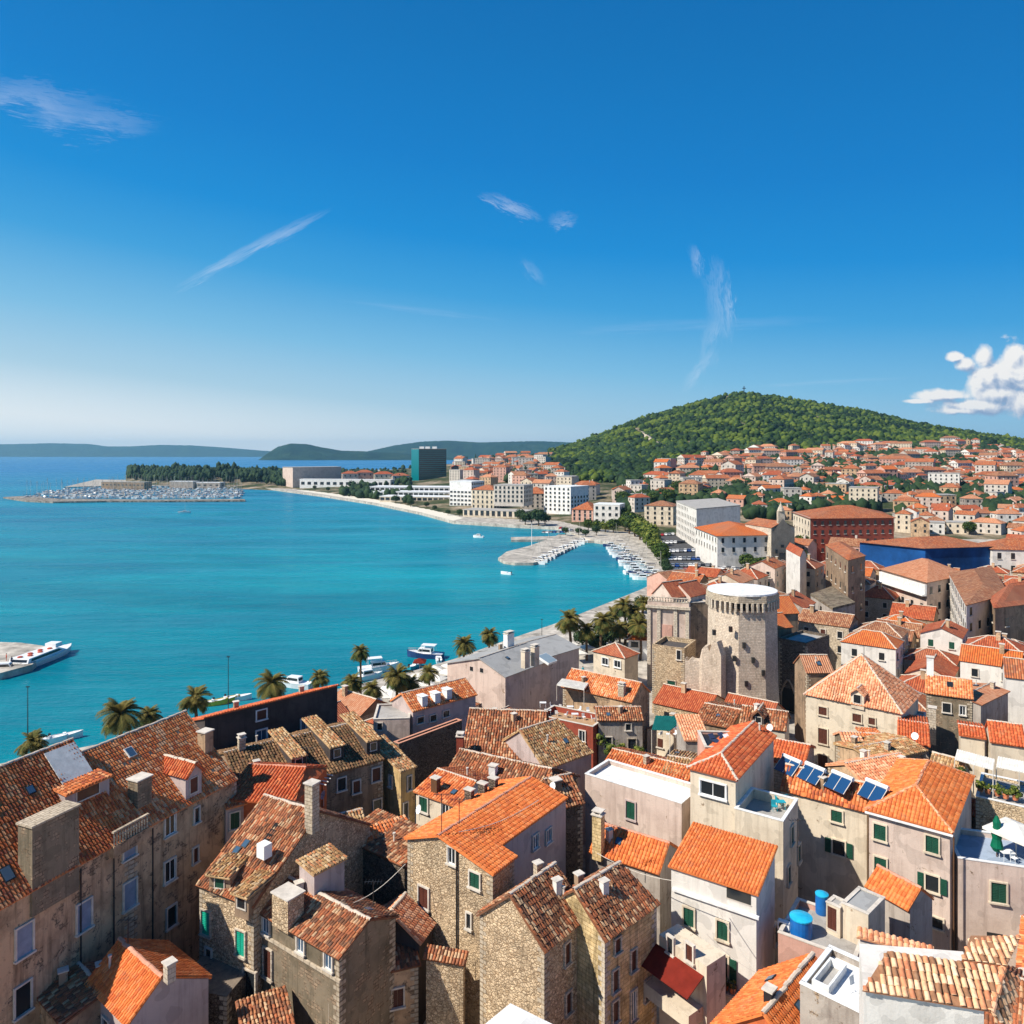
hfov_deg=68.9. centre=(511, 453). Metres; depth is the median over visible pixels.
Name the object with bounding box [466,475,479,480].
town house
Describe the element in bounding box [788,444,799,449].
town house
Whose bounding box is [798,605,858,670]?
old town house
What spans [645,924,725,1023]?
beige annex
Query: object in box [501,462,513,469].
town house
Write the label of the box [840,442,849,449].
town house
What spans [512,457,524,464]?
town house
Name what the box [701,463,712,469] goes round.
town house
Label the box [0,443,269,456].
distant hills
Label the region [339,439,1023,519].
garden greenery
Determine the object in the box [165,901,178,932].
window
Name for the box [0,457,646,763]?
sea
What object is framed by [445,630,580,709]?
institute building
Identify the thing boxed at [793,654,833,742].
pale stepped roof house
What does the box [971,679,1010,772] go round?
salmon roof house
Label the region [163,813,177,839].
window
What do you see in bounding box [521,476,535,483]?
town house
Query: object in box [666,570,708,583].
old town house
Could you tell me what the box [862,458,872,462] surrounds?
town house
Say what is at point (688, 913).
window
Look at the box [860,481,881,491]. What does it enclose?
town house
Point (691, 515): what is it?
seafront block
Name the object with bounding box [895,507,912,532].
town house
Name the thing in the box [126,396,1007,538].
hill
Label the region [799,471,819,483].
town house
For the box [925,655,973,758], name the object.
orange roof house
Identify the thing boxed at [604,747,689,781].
red roof house
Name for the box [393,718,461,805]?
house
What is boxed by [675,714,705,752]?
orange lean roof
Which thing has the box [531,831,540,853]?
window
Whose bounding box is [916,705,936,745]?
tall chimney wall
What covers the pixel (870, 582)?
old town house
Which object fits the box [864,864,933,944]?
orange roof house
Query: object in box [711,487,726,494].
town house
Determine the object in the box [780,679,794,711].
window
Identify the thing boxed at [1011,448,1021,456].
town house
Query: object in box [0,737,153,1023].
long house
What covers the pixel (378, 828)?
lean to
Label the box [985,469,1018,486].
town house
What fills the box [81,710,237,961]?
long house
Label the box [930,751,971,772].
yellow roof house
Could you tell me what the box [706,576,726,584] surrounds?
old town house
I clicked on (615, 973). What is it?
window
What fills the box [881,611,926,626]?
old town house
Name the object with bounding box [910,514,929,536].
town house
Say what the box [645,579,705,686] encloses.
palace corner
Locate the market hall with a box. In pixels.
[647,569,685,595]
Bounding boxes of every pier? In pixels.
[0,642,44,679]
[498,534,578,564]
[511,536,559,541]
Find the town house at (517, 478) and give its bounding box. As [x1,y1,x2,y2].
[512,471,531,483]
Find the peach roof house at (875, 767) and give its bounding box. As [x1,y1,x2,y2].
[825,748,905,782]
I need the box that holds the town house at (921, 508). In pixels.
[906,501,927,513]
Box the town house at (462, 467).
[459,466,473,468]
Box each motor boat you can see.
[0,662,22,666]
[43,734,66,743]
[48,730,82,738]
[206,698,227,706]
[212,694,239,702]
[224,693,251,700]
[278,675,312,689]
[356,668,382,680]
[357,656,398,674]
[406,663,421,669]
[407,643,444,658]
[435,653,441,663]
[473,534,483,537]
[501,571,511,574]
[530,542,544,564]
[537,556,547,562]
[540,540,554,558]
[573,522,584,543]
[603,542,614,546]
[606,545,620,549]
[608,547,623,551]
[612,553,629,557]
[616,555,633,560]
[618,558,635,562]
[624,563,636,568]
[625,566,638,570]
[628,568,645,573]
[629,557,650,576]
[632,573,646,579]
[641,566,653,570]
[646,569,659,573]
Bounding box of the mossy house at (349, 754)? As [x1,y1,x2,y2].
[217,711,384,816]
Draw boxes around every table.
[775,800,785,809]
[999,849,1015,861]
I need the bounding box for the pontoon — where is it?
[49,495,197,495]
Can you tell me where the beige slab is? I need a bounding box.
[283,466,340,487]
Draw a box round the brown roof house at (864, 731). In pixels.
[855,726,880,735]
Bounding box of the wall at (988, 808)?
[976,772,1023,830]
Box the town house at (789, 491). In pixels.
[780,487,801,496]
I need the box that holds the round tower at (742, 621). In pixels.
[706,583,779,703]
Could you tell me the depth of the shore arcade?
540.86 m
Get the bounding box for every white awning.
[954,749,994,798]
[996,756,1023,800]
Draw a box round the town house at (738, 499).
[726,493,746,506]
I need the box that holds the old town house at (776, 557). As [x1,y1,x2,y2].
[775,556,785,592]
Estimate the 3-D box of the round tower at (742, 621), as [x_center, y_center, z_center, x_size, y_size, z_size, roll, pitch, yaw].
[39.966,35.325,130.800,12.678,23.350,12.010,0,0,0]
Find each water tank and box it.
[789,910,812,940]
[815,890,828,916]
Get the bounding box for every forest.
[126,461,285,485]
[547,391,1023,485]
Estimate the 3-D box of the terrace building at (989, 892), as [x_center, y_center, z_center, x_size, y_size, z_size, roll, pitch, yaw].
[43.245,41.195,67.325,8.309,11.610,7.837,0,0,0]
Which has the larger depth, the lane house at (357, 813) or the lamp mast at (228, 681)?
the lamp mast at (228, 681)
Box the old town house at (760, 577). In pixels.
[740,563,768,585]
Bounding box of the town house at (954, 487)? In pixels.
[939,482,961,492]
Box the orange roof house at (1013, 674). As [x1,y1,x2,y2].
[1001,656,1023,729]
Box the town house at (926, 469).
[909,465,935,474]
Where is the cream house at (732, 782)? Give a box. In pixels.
[686,720,802,963]
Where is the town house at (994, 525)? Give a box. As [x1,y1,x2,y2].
[969,516,1006,534]
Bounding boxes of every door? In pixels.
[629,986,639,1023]
[662,624,671,636]
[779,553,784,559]
[827,906,836,932]
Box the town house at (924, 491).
[914,488,935,493]
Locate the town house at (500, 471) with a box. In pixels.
[493,463,509,482]
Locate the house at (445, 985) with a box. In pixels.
[423,944,468,1023]
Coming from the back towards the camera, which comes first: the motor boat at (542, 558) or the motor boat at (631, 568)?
the motor boat at (542, 558)
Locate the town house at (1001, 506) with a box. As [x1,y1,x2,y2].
[997,502,1013,509]
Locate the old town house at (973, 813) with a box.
[971,797,975,828]
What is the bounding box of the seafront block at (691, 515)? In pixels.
[676,498,740,547]
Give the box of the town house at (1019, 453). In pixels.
[1016,451,1023,457]
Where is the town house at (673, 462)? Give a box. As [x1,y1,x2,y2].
[657,458,676,468]
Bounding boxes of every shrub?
[594,733,605,745]
[601,741,615,754]
[610,740,626,750]
[633,745,644,751]
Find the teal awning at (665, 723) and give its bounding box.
[651,715,676,753]
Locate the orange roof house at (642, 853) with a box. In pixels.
[588,807,677,944]
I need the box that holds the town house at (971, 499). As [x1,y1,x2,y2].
[960,493,982,506]
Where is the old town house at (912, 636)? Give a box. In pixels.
[908,630,917,650]
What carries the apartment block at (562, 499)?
on the hill at (604, 495)
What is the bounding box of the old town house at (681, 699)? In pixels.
[652,682,724,718]
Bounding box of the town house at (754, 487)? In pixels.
[749,486,758,490]
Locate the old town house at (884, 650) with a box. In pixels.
[840,629,904,677]
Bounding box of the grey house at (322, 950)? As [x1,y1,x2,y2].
[260,876,399,1023]
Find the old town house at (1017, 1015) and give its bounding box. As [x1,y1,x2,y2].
[984,965,1023,1023]
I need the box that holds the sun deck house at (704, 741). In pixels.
[697,730,728,754]
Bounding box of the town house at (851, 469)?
[841,463,862,475]
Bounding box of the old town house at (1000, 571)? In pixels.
[978,562,1010,580]
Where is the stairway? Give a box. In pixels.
[641,431,665,446]
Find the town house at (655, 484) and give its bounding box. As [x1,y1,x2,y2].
[650,479,671,489]
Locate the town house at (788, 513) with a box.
[783,504,792,519]
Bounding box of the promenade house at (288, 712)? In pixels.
[192,684,339,749]
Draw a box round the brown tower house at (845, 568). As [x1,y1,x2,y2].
[825,542,865,625]
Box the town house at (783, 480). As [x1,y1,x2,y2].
[769,473,793,486]
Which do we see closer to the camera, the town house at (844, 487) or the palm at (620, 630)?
the palm at (620, 630)
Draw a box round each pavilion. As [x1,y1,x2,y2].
[300,479,394,487]
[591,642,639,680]
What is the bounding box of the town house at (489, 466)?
[482,463,493,467]
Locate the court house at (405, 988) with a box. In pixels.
[390,943,420,1023]
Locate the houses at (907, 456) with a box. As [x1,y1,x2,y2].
[452,436,1023,488]
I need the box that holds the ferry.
[9,641,71,665]
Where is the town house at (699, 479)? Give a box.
[680,477,701,482]
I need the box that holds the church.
[744,502,794,560]
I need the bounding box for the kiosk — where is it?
[627,633,646,659]
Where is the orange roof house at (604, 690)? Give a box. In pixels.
[561,668,650,748]
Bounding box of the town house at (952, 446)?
[945,443,958,448]
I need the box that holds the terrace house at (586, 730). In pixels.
[546,705,597,768]
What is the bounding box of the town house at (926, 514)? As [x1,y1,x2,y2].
[919,510,935,518]
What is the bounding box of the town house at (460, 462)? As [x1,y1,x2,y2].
[455,461,465,464]
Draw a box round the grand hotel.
[494,484,532,506]
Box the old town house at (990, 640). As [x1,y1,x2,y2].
[965,630,1023,653]
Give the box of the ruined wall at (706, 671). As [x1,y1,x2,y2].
[685,640,725,698]
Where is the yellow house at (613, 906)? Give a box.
[562,860,660,1023]
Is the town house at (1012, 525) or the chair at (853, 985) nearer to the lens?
the chair at (853, 985)
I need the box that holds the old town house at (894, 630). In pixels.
[852,621,909,673]
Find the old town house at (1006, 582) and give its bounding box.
[1002,574,1023,585]
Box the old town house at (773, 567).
[749,555,785,592]
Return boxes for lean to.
[367,814,408,841]
[383,891,435,1023]
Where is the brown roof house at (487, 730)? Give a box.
[455,707,548,760]
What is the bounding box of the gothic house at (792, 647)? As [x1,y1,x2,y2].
[778,630,828,714]
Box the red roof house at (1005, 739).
[984,719,1023,780]
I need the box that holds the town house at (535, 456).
[534,455,546,458]
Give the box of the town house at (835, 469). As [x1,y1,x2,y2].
[821,465,840,471]
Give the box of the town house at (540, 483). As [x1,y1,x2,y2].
[532,478,554,488]
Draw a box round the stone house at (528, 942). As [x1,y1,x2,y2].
[475,859,580,1023]
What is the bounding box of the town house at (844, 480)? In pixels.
[836,476,853,485]
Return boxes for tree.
[391,495,399,502]
[407,499,414,506]
[514,509,524,521]
[520,512,530,524]
[531,508,546,525]
[540,514,550,524]
[562,526,568,534]
[573,629,588,649]
[582,529,589,536]
[583,519,592,530]
[588,632,606,647]
[591,520,600,525]
[591,525,600,535]
[596,630,614,645]
[599,520,608,531]
[607,518,619,532]
[614,490,625,499]
[616,491,629,497]
[619,511,637,533]
[620,507,628,514]
[623,513,644,536]
[629,517,648,539]
[634,595,646,611]
[635,474,645,479]
[635,524,646,537]
[638,522,659,538]
[642,530,660,543]
[646,491,658,500]
[647,539,663,555]
[651,542,669,559]
[654,547,670,559]
[659,558,669,566]
[661,488,675,498]
[662,563,673,570]
[668,483,678,489]
[731,479,742,484]
[738,553,753,566]
[749,556,763,564]
[794,481,808,487]
[816,470,827,476]
[954,452,964,457]
[962,521,976,534]
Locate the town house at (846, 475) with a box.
[837,473,853,480]
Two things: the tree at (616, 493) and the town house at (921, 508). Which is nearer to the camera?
the town house at (921, 508)
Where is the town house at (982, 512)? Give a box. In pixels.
[973,506,989,517]
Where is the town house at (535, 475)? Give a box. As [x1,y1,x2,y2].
[528,473,537,478]
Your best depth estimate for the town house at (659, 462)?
750.17 m
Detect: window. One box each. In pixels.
[12,977,34,1023]
[13,918,36,964]
[74,895,94,937]
[101,1014,109,1023]
[121,825,138,863]
[121,875,139,914]
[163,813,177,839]
[163,855,178,886]
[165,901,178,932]
[191,844,200,866]
[192,804,201,826]
[198,908,211,939]
[204,945,212,958]
[228,809,240,832]
[233,927,246,960]
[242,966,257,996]
[255,708,268,721]
[255,727,267,740]
[260,916,270,938]
[260,944,273,983]
[294,936,305,957]
[300,716,309,729]
[321,952,333,975]
[336,775,347,793]
[351,778,361,795]
[371,765,382,784]
[372,797,381,812]
[376,722,382,731]
[387,774,392,789]
[390,985,405,1011]
[403,801,409,819]
[406,774,412,792]
[416,715,425,725]
[417,883,429,912]
[418,795,428,815]
[429,713,437,722]
[442,709,450,718]
[442,803,449,813]
[445,845,455,868]
[464,910,472,932]
[466,869,481,893]
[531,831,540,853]
[545,825,553,846]
[563,938,573,969]
[564,988,574,1019]
[578,729,586,742]
[601,657,608,665]
[603,736,612,748]
[611,966,621,997]
[611,996,621,1023]
[613,659,620,668]
[613,934,623,958]
[624,723,631,731]
[624,799,636,822]
[627,738,636,749]
[629,946,639,976]
[630,641,638,647]
[643,975,651,1005]
[656,738,663,749]
[664,933,675,957]
[667,679,675,685]
[675,649,681,660]
[681,904,695,931]
[683,939,695,966]
[698,778,727,802]
[714,917,729,944]
[726,887,751,905]
[726,955,736,984]
[773,921,777,949]
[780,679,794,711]
[786,862,792,888]
[790,822,795,848]
[797,841,802,866]
[816,726,828,745]
[817,705,827,717]
[817,752,828,771]
[825,837,852,859]
[829,807,843,825]
[836,631,842,638]
[850,649,856,656]
[851,712,862,724]
[867,716,876,726]
[871,821,887,844]
[872,854,887,872]
[878,653,884,661]
[882,602,887,608]
[917,871,946,896]
[923,832,940,857]
[927,639,933,646]
[932,915,944,933]
[941,702,951,713]
[948,642,954,649]
[958,705,966,716]
[970,667,978,677]
[987,932,1002,935]
[988,880,1009,906]
[1005,618,1009,627]
[1010,553,1015,559]
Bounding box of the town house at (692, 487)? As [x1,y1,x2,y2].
[678,478,703,494]
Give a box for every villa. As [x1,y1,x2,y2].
[342,471,358,478]
[356,470,372,478]
[374,471,393,478]
[391,473,409,480]
[471,485,504,507]
[572,501,593,521]
[810,586,854,613]
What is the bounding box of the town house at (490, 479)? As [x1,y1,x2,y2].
[480,473,497,485]
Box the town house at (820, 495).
[813,491,825,498]
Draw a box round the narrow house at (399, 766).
[380,734,417,822]
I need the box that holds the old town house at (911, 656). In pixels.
[903,647,959,677]
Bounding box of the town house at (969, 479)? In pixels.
[963,475,984,481]
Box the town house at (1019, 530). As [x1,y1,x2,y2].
[1010,526,1023,534]
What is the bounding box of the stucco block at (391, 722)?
[373,703,409,742]
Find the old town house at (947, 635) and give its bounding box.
[919,619,968,654]
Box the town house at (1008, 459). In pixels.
[1002,457,1017,461]
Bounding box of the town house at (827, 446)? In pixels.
[820,443,830,449]
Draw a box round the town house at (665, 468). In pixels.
[654,463,671,472]
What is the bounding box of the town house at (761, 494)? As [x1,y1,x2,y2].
[753,490,764,497]
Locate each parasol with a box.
[380,692,389,698]
[381,686,392,691]
[387,691,399,698]
[413,658,426,663]
[419,681,434,686]
[432,665,442,674]
[434,675,446,682]
[439,669,446,674]
[579,644,595,649]
[579,650,587,654]
[982,817,1023,856]
[990,815,1003,856]
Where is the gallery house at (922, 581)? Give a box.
[877,558,957,620]
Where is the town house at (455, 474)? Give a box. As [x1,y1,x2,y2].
[449,469,462,482]
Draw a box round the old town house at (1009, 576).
[1004,574,1022,579]
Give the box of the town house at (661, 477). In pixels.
[653,473,667,478]
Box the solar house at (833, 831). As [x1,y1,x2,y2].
[780,763,869,902]
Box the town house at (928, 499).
[914,491,941,511]
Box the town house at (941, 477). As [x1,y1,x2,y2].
[928,472,959,483]
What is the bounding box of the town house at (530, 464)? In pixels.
[523,461,537,469]
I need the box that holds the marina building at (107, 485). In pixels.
[101,481,151,489]
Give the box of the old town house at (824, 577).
[824,565,825,588]
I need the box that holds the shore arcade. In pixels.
[462,508,532,517]
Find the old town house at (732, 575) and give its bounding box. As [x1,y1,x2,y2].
[708,568,754,583]
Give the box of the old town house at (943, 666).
[905,654,958,676]
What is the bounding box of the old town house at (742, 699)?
[725,692,785,709]
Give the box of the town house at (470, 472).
[463,466,479,478]
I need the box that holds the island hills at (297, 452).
[259,444,453,459]
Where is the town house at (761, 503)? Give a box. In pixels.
[751,498,767,506]
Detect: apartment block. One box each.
[449,480,483,505]
[544,485,588,513]
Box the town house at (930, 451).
[923,448,939,454]
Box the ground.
[0,470,997,1023]
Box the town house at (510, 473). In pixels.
[508,470,523,483]
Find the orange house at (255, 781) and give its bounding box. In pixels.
[229,762,327,818]
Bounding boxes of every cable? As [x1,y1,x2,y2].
[353,864,404,902]
[460,800,537,831]
[597,853,687,882]
[707,935,756,972]
[717,907,755,971]
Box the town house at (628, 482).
[626,480,642,487]
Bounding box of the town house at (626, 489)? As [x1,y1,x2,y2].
[612,484,630,502]
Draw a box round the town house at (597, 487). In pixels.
[575,479,599,494]
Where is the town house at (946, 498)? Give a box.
[937,494,955,504]
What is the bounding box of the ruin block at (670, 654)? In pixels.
[652,636,695,712]
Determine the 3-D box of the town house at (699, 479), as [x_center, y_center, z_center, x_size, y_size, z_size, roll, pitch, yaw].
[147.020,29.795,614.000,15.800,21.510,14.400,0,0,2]
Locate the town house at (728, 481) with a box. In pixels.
[726,476,746,484]
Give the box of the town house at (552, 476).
[545,472,556,484]
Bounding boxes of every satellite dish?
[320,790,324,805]
[415,805,420,813]
[766,724,772,730]
[911,732,918,739]
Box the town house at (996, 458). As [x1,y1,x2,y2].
[986,456,1003,461]
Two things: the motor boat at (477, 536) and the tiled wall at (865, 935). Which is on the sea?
the motor boat at (477, 536)
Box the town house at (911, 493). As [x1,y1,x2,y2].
[902,489,918,497]
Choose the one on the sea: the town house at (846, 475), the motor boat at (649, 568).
the motor boat at (649, 568)
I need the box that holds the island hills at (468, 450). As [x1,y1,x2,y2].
[368,441,571,458]
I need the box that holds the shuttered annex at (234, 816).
[224,786,247,843]
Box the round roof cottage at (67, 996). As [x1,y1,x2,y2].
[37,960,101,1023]
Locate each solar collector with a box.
[774,753,802,776]
[796,761,826,785]
[823,769,854,794]
[857,777,889,800]
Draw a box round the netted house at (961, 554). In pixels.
[859,536,993,569]
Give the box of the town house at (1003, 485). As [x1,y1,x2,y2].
[983,478,1012,493]
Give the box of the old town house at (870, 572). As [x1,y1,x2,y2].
[865,567,875,579]
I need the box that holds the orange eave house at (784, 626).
[777,612,792,640]
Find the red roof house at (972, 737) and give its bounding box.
[957,720,986,797]
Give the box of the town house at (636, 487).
[630,484,647,491]
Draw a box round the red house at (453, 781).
[413,766,501,825]
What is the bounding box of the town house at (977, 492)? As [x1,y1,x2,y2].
[965,488,983,495]
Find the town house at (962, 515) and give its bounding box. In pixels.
[954,509,980,520]
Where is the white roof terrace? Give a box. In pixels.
[799,944,858,1023]
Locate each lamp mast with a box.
[26,686,29,732]
[227,656,229,708]
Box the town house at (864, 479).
[859,474,873,483]
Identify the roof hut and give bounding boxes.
[825,894,843,938]
[841,886,885,943]
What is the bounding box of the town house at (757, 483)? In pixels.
[748,479,770,485]
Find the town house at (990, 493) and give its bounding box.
[985,491,1004,495]
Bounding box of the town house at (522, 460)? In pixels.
[518,458,532,464]
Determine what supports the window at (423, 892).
in the gable house at (457, 879)
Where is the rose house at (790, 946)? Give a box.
[777,897,859,962]
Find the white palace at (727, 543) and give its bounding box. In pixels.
[694,521,766,567]
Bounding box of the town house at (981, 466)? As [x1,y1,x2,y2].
[975,459,996,472]
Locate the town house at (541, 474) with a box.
[534,471,547,478]
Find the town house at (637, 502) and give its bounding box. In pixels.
[628,492,649,512]
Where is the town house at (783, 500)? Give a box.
[770,496,792,504]
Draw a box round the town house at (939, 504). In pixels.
[931,501,950,512]
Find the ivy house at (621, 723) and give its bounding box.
[593,705,643,764]
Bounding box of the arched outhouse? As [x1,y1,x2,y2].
[197,955,245,1023]
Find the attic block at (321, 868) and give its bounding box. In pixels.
[295,843,347,896]
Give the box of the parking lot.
[661,535,710,569]
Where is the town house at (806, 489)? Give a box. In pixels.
[801,485,810,492]
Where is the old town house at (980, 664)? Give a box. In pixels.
[959,643,1023,687]
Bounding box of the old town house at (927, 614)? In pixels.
[889,599,938,623]
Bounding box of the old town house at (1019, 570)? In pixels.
[1011,565,1023,575]
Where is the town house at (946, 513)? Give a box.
[932,505,953,521]
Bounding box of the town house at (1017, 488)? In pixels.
[1012,485,1022,490]
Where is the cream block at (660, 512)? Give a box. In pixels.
[644,500,675,524]
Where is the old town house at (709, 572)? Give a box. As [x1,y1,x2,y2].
[685,563,724,578]
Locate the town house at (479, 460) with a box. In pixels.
[475,458,490,463]
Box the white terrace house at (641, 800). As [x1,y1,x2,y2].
[585,759,689,876]
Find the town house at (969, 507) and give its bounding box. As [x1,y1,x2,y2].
[952,503,980,519]
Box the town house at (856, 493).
[848,486,878,500]
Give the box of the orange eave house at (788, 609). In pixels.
[777,595,799,632]
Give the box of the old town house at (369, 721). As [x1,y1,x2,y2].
[364,717,372,728]
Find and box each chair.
[771,799,777,811]
[849,974,858,997]
[1009,850,1018,861]
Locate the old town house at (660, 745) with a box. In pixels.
[646,712,676,756]
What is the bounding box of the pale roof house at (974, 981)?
[859,935,1021,1023]
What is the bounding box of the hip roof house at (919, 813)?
[865,758,975,950]
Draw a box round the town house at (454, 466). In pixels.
[451,464,461,468]
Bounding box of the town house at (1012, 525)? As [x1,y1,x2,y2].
[1006,523,1023,533]
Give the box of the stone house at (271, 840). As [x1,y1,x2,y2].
[195,778,372,996]
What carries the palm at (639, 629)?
on the ground
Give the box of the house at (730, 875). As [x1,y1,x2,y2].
[668,821,777,1004]
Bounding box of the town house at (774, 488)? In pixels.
[758,483,780,491]
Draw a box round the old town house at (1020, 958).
[1015,914,1023,971]
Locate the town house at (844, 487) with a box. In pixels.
[825,483,850,492]
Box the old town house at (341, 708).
[337,700,349,721]
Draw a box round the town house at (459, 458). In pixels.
[454,456,466,464]
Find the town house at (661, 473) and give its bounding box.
[654,471,668,476]
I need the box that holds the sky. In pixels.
[0,0,1023,450]
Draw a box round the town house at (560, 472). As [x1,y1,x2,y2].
[554,468,569,475]
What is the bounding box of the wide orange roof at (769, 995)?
[710,951,817,1023]
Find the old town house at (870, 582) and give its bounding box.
[865,576,876,589]
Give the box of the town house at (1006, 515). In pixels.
[989,507,1021,532]
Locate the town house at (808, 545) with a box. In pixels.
[795,535,817,560]
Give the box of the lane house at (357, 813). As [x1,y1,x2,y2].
[339,807,364,819]
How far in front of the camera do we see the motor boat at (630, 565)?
311.46 m
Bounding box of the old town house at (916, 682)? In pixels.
[899,669,926,693]
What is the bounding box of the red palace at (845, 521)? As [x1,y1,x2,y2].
[792,505,895,561]
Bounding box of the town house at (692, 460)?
[688,456,696,462]
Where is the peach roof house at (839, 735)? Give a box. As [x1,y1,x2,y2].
[832,730,862,761]
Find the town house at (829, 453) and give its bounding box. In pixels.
[825,450,833,457]
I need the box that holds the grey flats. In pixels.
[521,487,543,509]
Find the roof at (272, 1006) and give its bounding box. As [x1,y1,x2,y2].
[235,985,295,1023]
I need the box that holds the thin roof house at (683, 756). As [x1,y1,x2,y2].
[661,749,697,775]
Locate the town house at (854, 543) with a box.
[828,535,866,551]
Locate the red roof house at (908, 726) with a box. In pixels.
[897,714,930,758]
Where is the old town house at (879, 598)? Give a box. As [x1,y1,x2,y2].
[865,582,898,621]
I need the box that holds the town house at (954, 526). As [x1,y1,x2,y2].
[946,520,968,533]
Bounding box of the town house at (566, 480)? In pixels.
[556,476,578,484]
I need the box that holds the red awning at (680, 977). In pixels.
[641,943,703,999]
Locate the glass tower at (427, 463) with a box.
[411,447,445,480]
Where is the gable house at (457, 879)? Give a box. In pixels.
[404,774,567,1023]
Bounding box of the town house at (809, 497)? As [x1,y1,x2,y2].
[799,491,818,503]
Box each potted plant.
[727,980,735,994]
[975,780,985,791]
[983,783,991,794]
[990,781,1004,796]
[1001,786,1011,798]
[1008,783,1023,800]
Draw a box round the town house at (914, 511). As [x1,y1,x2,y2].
[900,505,918,518]
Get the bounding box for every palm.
[13,728,49,756]
[95,697,144,738]
[137,704,163,727]
[176,684,213,716]
[253,669,289,699]
[308,669,330,688]
[340,672,365,692]
[350,644,369,693]
[360,679,383,698]
[381,663,414,695]
[402,674,422,691]
[418,663,439,685]
[452,634,476,657]
[480,627,500,647]
[554,608,583,641]
[576,621,597,660]
[590,611,615,647]
[608,606,620,620]
[609,620,628,643]
[611,595,636,645]
[625,603,645,625]
[626,614,646,659]
[634,595,647,613]
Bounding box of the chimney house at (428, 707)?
[390,677,477,734]
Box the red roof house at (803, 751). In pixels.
[774,737,815,793]
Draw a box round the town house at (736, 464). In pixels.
[720,459,743,473]
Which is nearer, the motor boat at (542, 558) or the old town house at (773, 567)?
the old town house at (773, 567)
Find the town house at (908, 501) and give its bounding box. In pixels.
[892,496,919,511]
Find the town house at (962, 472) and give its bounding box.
[952,470,965,474]
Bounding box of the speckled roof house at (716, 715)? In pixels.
[697,699,741,730]
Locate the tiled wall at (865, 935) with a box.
[857,926,933,948]
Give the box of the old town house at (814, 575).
[806,554,824,598]
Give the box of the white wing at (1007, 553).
[980,538,1023,574]
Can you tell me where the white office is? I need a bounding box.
[593,502,624,522]
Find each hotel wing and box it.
[369,485,449,490]
[373,490,449,498]
[379,495,449,501]
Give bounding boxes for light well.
[812,957,846,993]
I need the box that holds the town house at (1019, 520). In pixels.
[1012,513,1023,522]
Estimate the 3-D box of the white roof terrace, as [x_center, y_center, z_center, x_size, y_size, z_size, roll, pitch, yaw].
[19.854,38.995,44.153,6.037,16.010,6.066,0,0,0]
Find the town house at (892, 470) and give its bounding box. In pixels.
[876,464,897,476]
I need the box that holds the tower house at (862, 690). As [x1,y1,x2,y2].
[803,653,921,771]
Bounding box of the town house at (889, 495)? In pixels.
[881,488,902,501]
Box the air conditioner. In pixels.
[777,918,789,931]
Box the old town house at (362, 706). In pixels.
[337,684,388,722]
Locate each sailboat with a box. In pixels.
[609,531,627,554]
[619,541,638,565]
[637,542,654,568]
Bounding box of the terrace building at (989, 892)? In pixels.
[955,828,1023,966]
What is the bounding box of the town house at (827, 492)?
[820,488,836,494]
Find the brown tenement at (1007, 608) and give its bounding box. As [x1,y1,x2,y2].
[990,582,1023,642]
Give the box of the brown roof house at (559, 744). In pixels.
[501,717,593,844]
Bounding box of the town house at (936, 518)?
[926,514,944,520]
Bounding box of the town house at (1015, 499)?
[1005,495,1023,502]
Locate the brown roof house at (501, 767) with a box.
[449,747,580,785]
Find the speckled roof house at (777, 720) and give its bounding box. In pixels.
[739,702,790,739]
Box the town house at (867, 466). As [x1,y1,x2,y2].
[859,462,875,469]
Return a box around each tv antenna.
[118,917,137,942]
[319,774,332,807]
[364,879,382,906]
[433,793,449,831]
[457,797,466,823]
[606,825,620,852]
[789,818,803,847]
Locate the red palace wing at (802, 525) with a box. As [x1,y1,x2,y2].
[793,512,810,538]
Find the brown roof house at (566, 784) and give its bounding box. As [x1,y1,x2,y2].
[541,772,584,885]
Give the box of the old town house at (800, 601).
[785,588,815,612]
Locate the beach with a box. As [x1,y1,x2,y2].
[297,490,460,520]
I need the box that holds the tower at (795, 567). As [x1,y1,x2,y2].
[786,543,806,595]
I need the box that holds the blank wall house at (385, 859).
[361,808,420,905]
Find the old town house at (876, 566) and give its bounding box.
[865,560,884,584]
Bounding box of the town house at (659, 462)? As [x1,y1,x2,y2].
[654,458,670,466]
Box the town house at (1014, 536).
[1006,534,1023,537]
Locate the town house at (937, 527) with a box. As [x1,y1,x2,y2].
[928,520,944,534]
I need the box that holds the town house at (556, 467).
[551,464,564,473]
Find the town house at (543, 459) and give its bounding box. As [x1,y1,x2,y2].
[537,457,550,462]
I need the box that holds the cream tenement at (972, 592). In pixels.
[948,566,1004,637]
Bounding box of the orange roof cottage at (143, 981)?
[83,937,211,1023]
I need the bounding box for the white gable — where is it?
[486,1003,550,1023]
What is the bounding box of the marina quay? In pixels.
[64,479,169,487]
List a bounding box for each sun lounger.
[708,733,718,742]
[717,732,723,738]
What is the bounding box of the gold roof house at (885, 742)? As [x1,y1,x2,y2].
[833,732,928,761]
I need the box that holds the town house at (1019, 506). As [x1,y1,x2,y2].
[1006,501,1023,511]
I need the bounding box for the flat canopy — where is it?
[556,678,587,700]
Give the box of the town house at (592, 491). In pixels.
[577,480,595,499]
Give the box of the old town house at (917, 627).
[876,616,923,647]
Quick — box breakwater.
[3,496,244,502]
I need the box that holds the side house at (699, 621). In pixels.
[686,599,707,657]
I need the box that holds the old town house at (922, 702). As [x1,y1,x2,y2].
[918,691,925,711]
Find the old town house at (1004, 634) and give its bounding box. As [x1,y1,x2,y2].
[1002,633,1023,644]
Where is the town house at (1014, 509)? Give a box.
[1005,505,1018,511]

